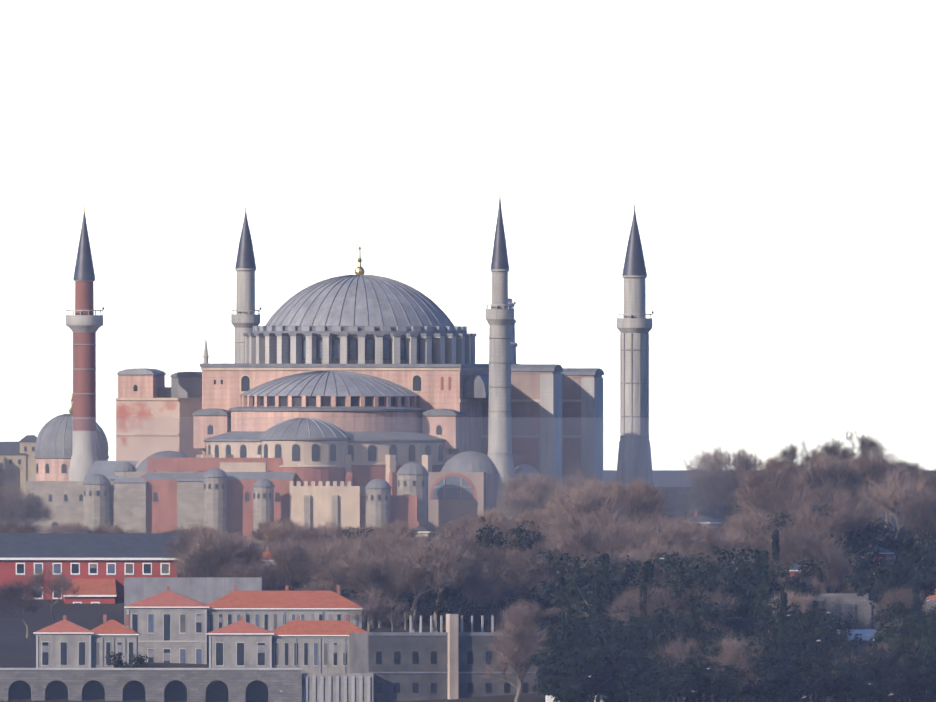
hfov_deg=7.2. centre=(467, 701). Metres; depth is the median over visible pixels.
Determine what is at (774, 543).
cypress tree
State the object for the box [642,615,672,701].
cypress tree
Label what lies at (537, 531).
round tree
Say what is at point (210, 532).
bare tree
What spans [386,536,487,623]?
bare tree
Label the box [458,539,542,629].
bare tree
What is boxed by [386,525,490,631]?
bare tree
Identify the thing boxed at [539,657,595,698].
round tree
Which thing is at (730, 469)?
bare tree
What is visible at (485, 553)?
bare tree
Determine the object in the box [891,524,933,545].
round tree
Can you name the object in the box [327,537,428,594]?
bare tree
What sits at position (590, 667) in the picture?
round tree
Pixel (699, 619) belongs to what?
round tree
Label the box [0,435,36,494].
ochre house
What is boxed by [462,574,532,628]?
round tree
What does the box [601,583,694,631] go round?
bare tree
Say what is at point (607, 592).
cypress tree
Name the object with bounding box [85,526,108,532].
bare tree
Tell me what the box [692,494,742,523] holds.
round tree
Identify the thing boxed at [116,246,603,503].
hagia sophia
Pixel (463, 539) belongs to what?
bare tree
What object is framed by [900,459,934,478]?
bare tree
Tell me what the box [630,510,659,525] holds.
bare tree
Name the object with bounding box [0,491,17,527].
bare tree
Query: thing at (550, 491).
bare tree
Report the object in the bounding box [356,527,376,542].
bare tree
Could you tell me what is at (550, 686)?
round tree
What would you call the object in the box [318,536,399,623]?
bare tree
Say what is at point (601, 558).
bare tree
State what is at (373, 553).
bare tree
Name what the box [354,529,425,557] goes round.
bare tree
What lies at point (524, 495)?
bare tree
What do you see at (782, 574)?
round tree
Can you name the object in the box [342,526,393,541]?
round tree
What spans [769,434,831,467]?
bare tree
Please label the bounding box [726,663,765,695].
bare tree
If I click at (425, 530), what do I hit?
hill house
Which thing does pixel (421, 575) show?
bare tree
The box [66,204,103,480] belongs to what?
minaret
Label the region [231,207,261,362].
minaret
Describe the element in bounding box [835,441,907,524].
bare tree
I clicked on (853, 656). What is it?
bare tree
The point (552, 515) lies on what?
bare tree
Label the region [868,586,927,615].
bare tree
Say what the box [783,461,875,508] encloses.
bare tree
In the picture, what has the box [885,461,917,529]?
bare tree
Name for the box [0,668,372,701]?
sea wall arcade
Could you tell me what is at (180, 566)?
bare tree
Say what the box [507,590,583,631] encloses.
round tree
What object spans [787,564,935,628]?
terrace wall
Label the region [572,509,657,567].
bare tree
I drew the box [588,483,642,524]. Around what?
bare tree
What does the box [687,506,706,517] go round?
bare tree
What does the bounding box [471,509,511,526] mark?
bare tree
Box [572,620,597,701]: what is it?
cypress tree
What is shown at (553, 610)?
bare tree
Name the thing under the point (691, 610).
cypress tree
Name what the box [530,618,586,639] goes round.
round tree
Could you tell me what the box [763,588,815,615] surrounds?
bare tree
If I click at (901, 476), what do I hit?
bare tree
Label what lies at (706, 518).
hill house
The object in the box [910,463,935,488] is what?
bare tree
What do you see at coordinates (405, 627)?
bare tree
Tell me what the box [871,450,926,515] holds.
bare tree
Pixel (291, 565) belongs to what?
bare tree
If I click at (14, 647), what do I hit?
ground
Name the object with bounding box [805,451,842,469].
bare tree
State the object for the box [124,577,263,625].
concrete block
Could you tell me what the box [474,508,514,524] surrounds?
bare tree
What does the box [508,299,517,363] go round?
beyazit tower
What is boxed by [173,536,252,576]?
bare tree
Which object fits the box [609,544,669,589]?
bare tree
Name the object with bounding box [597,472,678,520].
bare tree
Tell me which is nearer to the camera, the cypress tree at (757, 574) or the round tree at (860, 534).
the cypress tree at (757, 574)
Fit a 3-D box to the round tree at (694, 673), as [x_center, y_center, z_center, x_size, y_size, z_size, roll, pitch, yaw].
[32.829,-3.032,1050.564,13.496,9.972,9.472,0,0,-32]
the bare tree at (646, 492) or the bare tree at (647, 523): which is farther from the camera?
the bare tree at (646, 492)
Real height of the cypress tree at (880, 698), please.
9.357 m
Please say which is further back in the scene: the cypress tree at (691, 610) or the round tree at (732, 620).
the round tree at (732, 620)
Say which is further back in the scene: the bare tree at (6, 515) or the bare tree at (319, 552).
the bare tree at (6, 515)
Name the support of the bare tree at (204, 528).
on the ground
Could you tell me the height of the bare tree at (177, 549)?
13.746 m
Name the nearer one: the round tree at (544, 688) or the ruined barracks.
the round tree at (544, 688)
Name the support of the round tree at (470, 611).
on the ground
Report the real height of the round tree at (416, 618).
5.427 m
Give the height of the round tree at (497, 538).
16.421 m
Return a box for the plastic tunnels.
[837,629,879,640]
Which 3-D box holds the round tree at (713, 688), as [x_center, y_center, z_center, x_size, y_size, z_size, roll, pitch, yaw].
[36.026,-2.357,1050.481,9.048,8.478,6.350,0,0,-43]
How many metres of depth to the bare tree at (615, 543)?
1180.20 m
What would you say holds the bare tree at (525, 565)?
on the ground
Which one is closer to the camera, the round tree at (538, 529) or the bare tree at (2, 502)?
the round tree at (538, 529)
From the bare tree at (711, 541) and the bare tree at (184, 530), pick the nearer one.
the bare tree at (711, 541)
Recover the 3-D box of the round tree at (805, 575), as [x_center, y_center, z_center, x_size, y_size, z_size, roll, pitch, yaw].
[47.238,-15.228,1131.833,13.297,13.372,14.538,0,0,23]
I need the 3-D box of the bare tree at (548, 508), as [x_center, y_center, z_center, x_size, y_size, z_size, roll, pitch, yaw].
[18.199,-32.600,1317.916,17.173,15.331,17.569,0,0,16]
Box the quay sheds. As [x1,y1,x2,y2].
[545,695,607,701]
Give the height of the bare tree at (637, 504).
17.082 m
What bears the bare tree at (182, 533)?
on the ground
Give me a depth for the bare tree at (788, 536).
1181.95 m
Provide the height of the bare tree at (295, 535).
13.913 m
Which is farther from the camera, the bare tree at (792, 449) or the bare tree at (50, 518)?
the bare tree at (792, 449)
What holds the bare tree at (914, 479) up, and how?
on the ground
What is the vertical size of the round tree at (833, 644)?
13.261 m
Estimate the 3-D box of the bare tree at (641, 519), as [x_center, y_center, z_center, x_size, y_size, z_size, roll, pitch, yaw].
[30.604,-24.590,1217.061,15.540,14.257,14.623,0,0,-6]
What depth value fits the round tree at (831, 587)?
1188.52 m
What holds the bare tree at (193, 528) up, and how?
on the ground
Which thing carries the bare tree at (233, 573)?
on the ground
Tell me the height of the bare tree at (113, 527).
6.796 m
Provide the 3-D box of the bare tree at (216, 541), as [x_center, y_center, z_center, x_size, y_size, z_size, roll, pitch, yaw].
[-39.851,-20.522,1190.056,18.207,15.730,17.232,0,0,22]
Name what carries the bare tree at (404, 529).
on the ground
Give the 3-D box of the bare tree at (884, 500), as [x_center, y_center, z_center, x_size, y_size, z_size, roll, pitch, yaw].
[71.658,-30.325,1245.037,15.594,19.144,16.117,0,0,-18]
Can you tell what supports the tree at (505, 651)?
on the ground
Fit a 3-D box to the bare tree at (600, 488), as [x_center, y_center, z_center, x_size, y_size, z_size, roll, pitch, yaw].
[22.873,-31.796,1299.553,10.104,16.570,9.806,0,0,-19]
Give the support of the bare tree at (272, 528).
on the ground
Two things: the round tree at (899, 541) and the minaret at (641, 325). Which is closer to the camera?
the round tree at (899, 541)
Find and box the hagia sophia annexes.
[1,393,731,542]
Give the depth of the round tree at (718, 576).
1114.52 m
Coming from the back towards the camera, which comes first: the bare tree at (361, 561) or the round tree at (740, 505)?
the round tree at (740, 505)
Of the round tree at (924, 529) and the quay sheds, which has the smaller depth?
the quay sheds
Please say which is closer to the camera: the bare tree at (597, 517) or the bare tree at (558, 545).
the bare tree at (597, 517)
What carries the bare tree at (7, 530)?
on the ground
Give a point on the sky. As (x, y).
(775, 160)
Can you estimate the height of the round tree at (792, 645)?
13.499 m
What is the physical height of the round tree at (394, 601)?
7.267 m
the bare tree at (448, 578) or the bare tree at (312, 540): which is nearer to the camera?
the bare tree at (448, 578)
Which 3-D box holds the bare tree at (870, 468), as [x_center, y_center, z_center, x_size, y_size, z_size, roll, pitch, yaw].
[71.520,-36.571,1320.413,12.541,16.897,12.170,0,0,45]
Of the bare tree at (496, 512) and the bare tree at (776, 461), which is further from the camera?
the bare tree at (776, 461)
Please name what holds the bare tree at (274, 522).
on the ground
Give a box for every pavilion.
[33,615,140,667]
[124,586,363,663]
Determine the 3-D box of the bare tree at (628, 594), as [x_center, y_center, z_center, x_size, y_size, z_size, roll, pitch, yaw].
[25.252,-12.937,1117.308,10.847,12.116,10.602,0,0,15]
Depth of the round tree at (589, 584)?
1119.59 m
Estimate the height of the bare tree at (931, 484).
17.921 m
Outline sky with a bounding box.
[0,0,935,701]
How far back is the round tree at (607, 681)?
1045.83 m
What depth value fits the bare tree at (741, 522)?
1208.14 m
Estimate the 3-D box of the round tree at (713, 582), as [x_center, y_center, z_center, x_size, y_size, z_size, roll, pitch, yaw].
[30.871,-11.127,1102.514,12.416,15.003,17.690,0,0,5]
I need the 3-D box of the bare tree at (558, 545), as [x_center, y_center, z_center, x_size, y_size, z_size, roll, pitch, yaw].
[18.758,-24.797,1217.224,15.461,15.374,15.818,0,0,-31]
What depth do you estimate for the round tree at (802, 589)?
1122.10 m
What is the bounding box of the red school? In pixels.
[0,533,178,603]
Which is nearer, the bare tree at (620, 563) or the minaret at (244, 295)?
the bare tree at (620, 563)
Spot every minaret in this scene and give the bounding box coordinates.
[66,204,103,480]
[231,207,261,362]
[486,198,518,522]
[616,206,653,506]
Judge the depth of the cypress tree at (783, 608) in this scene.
1091.50 m
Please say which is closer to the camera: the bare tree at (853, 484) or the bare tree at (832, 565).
the bare tree at (832, 565)
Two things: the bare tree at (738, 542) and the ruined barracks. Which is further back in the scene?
the bare tree at (738, 542)
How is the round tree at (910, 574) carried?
on the ground
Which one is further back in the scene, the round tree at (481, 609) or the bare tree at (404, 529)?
the bare tree at (404, 529)
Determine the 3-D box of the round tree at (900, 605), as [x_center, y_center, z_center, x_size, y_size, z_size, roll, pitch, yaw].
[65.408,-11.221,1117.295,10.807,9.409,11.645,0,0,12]
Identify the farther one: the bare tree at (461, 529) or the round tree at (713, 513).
the round tree at (713, 513)
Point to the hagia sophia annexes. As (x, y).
(262, 486)
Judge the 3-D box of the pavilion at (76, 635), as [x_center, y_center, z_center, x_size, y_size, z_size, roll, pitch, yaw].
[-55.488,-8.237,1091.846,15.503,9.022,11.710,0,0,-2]
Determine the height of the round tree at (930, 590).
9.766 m
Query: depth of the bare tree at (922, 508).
1197.70 m
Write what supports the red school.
on the ground
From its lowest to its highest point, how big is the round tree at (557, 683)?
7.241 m
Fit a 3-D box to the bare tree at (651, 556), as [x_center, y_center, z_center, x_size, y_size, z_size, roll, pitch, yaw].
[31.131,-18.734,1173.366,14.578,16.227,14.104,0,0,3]
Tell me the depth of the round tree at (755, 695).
1047.85 m
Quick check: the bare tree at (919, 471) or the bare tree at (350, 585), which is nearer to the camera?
the bare tree at (350, 585)
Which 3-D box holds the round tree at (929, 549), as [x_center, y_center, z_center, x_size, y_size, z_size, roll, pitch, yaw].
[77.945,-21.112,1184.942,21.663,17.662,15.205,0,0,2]
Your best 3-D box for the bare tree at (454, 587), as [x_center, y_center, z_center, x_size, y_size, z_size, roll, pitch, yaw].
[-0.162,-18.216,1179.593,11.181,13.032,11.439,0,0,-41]
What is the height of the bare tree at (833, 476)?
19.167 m
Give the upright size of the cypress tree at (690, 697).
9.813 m
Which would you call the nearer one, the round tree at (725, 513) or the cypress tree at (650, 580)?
the cypress tree at (650, 580)
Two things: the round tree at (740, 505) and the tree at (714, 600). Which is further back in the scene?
the round tree at (740, 505)
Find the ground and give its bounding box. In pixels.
[0,470,935,701]
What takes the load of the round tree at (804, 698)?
on the ground
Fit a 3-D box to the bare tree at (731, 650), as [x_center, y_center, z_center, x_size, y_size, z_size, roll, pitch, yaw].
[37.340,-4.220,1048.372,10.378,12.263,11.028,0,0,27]
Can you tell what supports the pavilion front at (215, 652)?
on the ground
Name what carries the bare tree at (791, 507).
on the ground
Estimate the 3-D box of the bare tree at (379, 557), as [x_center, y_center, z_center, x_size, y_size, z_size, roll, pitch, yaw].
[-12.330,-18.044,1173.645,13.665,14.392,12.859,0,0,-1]
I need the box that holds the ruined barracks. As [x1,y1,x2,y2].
[349,614,552,701]
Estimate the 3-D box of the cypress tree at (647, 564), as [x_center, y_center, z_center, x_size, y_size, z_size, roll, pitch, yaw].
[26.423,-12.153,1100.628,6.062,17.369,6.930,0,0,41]
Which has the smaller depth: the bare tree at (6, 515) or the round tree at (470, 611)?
the round tree at (470, 611)
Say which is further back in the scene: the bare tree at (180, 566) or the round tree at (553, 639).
the bare tree at (180, 566)
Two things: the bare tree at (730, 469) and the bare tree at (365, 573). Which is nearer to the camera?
the bare tree at (365, 573)
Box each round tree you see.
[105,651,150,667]
[340,589,417,630]
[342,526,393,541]
[400,601,435,631]
[405,577,438,622]
[409,586,463,630]
[425,594,486,623]
[435,584,491,617]
[453,593,520,626]
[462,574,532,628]
[465,524,553,620]
[474,549,553,614]
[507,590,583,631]
[521,520,548,542]
[525,649,591,683]
[526,521,548,540]
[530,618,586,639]
[531,552,659,620]
[531,673,598,700]
[534,675,599,697]
[535,671,608,697]
[538,632,559,652]
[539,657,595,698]
[542,567,576,592]
[551,644,644,701]
[551,651,623,701]
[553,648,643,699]
[623,596,734,637]
[633,576,719,625]
[642,647,718,701]
[647,546,761,587]
[653,552,761,620]
[660,617,726,652]
[663,647,722,696]
[665,585,747,636]
[672,587,734,633]
[678,629,775,700]
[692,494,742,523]
[702,630,772,651]
[708,661,735,700]
[709,658,813,701]
[715,506,748,524]
[729,495,766,512]
[729,564,790,625]
[732,603,807,639]
[733,557,829,597]
[734,660,776,697]
[744,579,816,599]
[745,620,833,667]
[746,568,817,614]
[757,598,849,647]
[766,503,898,561]
[779,609,862,658]
[796,694,830,699]
[813,571,849,592]
[844,543,935,608]
[847,528,923,563]
[868,610,935,646]
[869,660,933,701]
[871,595,935,634]
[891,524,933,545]
[893,530,935,586]
[903,520,935,546]
[908,562,935,596]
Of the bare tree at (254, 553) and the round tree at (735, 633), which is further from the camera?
the bare tree at (254, 553)
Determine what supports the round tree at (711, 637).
on the ground
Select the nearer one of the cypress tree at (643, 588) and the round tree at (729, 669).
the round tree at (729, 669)
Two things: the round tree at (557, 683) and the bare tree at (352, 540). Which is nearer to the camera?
the round tree at (557, 683)
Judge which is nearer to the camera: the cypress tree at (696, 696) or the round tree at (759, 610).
the cypress tree at (696, 696)
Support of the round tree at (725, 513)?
on the ground
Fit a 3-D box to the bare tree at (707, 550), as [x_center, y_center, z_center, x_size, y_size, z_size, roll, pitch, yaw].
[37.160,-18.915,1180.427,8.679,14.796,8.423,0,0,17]
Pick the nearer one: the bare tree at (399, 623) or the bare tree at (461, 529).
the bare tree at (399, 623)
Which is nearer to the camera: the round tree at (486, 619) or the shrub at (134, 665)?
the shrub at (134, 665)
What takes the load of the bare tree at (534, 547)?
on the ground
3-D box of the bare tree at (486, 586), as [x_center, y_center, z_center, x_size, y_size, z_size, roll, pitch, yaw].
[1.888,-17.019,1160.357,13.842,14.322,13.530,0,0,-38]
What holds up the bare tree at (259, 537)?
on the ground
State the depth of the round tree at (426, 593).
1181.40 m
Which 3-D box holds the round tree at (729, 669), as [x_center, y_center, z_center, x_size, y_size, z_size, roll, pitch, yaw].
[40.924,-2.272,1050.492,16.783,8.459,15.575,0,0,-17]
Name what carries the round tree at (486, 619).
on the ground
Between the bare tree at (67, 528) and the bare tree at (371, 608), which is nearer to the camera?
the bare tree at (371, 608)
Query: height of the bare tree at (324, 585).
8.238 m
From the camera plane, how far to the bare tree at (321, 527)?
1319.69 m
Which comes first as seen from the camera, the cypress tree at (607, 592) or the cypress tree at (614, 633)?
the cypress tree at (614, 633)
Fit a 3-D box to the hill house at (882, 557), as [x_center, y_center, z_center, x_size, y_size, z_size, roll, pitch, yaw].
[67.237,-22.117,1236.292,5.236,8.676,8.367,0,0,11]
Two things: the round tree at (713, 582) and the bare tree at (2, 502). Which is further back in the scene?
the bare tree at (2, 502)
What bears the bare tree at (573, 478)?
on the ground
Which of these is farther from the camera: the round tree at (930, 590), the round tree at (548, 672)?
the round tree at (930, 590)
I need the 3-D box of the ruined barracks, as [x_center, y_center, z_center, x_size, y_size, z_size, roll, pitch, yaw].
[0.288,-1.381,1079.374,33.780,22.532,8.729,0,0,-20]
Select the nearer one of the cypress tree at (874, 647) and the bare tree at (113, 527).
the cypress tree at (874, 647)
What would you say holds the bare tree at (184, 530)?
on the ground
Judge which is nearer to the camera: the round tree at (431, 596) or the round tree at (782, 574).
the round tree at (782, 574)
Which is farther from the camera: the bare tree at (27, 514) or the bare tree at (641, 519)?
the bare tree at (27, 514)
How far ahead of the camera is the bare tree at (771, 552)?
1191.77 m
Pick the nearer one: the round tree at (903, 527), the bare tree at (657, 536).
the bare tree at (657, 536)
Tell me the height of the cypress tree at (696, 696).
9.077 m
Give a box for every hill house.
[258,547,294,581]
[414,521,439,540]
[687,511,721,532]
[861,543,893,571]
[926,590,935,599]
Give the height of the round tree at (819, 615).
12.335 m
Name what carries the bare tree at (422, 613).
on the ground
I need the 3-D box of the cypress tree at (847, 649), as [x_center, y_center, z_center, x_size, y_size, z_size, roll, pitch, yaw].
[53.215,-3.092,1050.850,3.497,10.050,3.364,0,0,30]
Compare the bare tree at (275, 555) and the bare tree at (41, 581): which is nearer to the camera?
the bare tree at (41, 581)
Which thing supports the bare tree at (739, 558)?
on the ground
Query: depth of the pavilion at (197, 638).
1106.99 m
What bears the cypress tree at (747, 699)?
on the ground
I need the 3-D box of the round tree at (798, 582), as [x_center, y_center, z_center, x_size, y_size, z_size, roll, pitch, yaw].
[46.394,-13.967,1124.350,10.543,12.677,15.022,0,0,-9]
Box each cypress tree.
[553,624,577,701]
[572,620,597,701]
[585,553,624,634]
[600,624,627,701]
[602,682,627,701]
[629,561,652,624]
[634,585,650,626]
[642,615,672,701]
[647,567,653,598]
[675,635,686,701]
[684,645,698,701]
[684,650,707,701]
[689,608,700,651]
[706,639,719,701]
[728,640,754,701]
[743,550,776,633]
[744,549,770,645]
[768,529,784,578]
[777,592,788,628]
[796,612,825,701]
[839,645,857,701]
[866,643,880,701]
[871,649,891,701]
[906,576,924,624]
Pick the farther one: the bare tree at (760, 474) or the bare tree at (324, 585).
the bare tree at (760, 474)
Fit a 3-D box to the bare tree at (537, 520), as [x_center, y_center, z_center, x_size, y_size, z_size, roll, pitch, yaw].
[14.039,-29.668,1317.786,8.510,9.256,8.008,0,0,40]
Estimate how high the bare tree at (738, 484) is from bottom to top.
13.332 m
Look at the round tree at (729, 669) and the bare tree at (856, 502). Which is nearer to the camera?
the round tree at (729, 669)
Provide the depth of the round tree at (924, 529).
1206.27 m
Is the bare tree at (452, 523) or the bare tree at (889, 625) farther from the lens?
the bare tree at (452, 523)
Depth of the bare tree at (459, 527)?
1227.60 m
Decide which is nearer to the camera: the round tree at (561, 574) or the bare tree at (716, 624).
the bare tree at (716, 624)
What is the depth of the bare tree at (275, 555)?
1194.74 m
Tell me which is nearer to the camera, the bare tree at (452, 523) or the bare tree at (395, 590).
the bare tree at (395, 590)
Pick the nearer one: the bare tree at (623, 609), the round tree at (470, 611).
the bare tree at (623, 609)
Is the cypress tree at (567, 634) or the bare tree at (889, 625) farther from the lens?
the bare tree at (889, 625)
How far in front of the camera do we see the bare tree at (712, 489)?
1495.61 m
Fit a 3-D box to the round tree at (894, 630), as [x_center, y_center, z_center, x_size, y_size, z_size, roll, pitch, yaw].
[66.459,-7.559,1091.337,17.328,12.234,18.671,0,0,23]
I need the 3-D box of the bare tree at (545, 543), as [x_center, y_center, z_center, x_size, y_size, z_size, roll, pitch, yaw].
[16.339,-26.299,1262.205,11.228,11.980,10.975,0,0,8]
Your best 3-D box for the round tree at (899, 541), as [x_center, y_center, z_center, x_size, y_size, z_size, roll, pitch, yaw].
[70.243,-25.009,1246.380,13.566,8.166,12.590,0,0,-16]
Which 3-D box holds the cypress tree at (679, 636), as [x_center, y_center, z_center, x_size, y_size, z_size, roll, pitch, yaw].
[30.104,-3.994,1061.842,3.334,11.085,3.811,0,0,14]
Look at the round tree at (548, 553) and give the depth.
1172.17 m
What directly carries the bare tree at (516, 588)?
on the ground
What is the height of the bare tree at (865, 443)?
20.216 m
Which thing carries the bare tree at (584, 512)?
on the ground
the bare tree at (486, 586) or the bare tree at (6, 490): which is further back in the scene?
the bare tree at (6, 490)
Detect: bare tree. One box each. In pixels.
[0,480,24,500]
[0,486,9,509]
[0,490,49,528]
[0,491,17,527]
[0,505,16,524]
[0,521,61,532]
[0,573,49,637]
[2,492,54,527]
[19,562,82,623]
[41,518,94,532]
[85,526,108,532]
[95,519,129,532]
[158,527,208,565]
[161,524,196,544]
[170,527,199,539]
[172,523,267,580]
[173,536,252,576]
[173,549,207,575]
[182,523,216,534]
[194,523,228,535]
[196,525,220,542]
[208,535,267,572]
[213,556,290,590]
[237,535,265,556]
[248,525,276,551]
[254,539,325,590]
[255,516,283,532]
[259,517,309,542]
[260,537,327,590]
[263,518,292,529]
[265,520,340,589]
[287,536,362,589]
[292,534,347,548]
[298,580,348,593]
[314,520,335,537]
[315,521,354,544]
[315,531,374,582]
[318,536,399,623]
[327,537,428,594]
[340,567,394,625]
[343,558,396,631]
[345,536,387,623]
[345,586,413,631]
[353,544,434,631]
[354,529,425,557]
[354,546,398,586]
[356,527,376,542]
[361,518,425,543]
[362,544,403,625]
[366,583,428,629]
[378,537,413,625]
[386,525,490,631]
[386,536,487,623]
[386,557,445,631]
[402,605,439,624]
[414,520,494,629]
[420,522,486,587]
[432,571,469,621]
[438,513,469,534]
[445,511,504,539]
[445,516,479,540]
[451,553,516,631]
[457,540,504,621]
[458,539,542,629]
[464,516,545,555]
[465,544,562,629]
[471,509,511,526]
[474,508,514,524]
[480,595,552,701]
[481,527,544,610]
[486,566,531,629]
[492,470,573,518]
[515,506,548,524]
[526,479,646,557]
[528,480,607,520]
[530,512,550,528]
[533,479,564,504]
[535,511,577,567]
[541,516,561,573]
[542,598,584,622]
[543,524,586,563]
[545,515,619,589]
[546,466,605,497]
[549,512,644,565]
[561,546,660,585]
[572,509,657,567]
[574,474,615,504]
[576,508,628,538]
[584,546,654,622]
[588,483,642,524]
[595,482,673,524]
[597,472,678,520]
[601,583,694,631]
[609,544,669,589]
[610,585,638,622]
[611,579,639,624]
[613,584,639,620]
[616,512,746,585]
[627,514,689,530]
[628,534,694,588]
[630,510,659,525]
[632,515,663,535]
[634,521,685,572]
[647,631,710,701]
[654,532,717,576]
[654,544,717,579]
[660,510,731,546]
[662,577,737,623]
[672,444,766,487]
[675,526,737,559]
[677,467,744,513]
[683,540,723,562]
[683,607,728,638]
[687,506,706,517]
[702,630,766,698]
[708,524,760,561]
[721,471,757,496]
[721,504,791,562]
[725,462,803,525]
[725,552,754,583]
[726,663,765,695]
[743,554,790,586]
[748,545,806,567]
[749,519,849,592]
[749,524,774,554]
[751,451,800,484]
[752,485,844,534]
[762,476,872,569]
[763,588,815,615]
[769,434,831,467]
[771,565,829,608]
[774,462,816,514]
[781,459,814,474]
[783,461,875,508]
[784,486,897,592]
[796,543,866,592]
[797,453,864,493]
[797,481,872,526]
[801,424,898,464]
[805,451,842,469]
[827,491,878,557]
[832,651,867,699]
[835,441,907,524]
[842,449,904,526]
[855,461,929,528]
[856,467,935,562]
[858,634,934,666]
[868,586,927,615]
[868,616,929,633]
[870,471,930,524]
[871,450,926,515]
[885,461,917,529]
[893,486,935,595]
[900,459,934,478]
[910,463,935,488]
[920,462,935,503]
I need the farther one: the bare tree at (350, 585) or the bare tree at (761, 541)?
the bare tree at (761, 541)
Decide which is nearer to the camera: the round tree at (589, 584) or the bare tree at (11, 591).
the round tree at (589, 584)
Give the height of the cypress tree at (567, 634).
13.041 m
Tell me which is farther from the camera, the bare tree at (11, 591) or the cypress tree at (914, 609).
the bare tree at (11, 591)
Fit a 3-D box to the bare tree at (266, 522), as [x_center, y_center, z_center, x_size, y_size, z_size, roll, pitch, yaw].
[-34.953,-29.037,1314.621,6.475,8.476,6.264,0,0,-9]
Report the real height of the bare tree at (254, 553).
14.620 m
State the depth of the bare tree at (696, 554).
1141.12 m
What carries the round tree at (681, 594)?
on the ground
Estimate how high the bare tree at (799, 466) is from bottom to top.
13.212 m
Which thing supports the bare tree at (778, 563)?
on the ground
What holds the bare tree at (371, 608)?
on the ground
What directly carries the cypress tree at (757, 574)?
on the ground
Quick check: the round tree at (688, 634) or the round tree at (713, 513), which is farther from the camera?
the round tree at (713, 513)
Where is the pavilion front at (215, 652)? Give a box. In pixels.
[206,615,367,672]
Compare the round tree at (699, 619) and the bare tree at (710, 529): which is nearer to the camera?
the round tree at (699, 619)
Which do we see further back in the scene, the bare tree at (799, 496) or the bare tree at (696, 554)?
the bare tree at (799, 496)
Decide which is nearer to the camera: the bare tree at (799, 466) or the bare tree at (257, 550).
the bare tree at (257, 550)
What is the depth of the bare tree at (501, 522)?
1209.89 m
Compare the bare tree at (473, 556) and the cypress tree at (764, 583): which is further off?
the bare tree at (473, 556)
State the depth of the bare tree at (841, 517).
1205.64 m
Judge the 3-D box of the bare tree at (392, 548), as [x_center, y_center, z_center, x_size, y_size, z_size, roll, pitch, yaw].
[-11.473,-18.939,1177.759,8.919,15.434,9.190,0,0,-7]
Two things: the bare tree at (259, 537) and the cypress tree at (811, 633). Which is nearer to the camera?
the cypress tree at (811, 633)
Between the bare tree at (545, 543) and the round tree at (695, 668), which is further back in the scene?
the bare tree at (545, 543)
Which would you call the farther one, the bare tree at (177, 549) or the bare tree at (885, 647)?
the bare tree at (177, 549)
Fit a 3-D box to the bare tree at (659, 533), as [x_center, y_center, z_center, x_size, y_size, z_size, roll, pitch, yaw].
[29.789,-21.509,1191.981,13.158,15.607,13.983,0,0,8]
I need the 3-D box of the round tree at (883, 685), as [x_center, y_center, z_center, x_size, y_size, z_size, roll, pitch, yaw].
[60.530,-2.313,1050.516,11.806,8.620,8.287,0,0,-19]
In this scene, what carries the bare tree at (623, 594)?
on the ground
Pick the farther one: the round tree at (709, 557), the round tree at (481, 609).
the round tree at (481, 609)
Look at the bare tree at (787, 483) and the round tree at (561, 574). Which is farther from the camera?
the bare tree at (787, 483)
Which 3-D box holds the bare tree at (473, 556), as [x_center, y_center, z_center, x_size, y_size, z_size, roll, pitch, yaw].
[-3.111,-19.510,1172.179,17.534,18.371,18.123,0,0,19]
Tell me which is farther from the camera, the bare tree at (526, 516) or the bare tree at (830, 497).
the bare tree at (526, 516)
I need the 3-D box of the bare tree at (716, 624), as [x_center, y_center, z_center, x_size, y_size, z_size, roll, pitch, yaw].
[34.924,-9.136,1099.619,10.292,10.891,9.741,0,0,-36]
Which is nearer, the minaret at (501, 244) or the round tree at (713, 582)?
the round tree at (713, 582)
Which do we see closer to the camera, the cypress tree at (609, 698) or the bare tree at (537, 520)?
the cypress tree at (609, 698)
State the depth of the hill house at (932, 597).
1179.51 m
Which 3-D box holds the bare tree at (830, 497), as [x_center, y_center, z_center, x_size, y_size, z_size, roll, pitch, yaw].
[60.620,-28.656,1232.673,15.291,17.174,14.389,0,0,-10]
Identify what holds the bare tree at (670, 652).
on the ground
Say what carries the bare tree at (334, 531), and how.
on the ground
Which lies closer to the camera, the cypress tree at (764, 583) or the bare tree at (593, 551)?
the cypress tree at (764, 583)
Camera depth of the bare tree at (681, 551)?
1169.45 m
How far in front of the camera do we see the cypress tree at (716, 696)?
1061.27 m

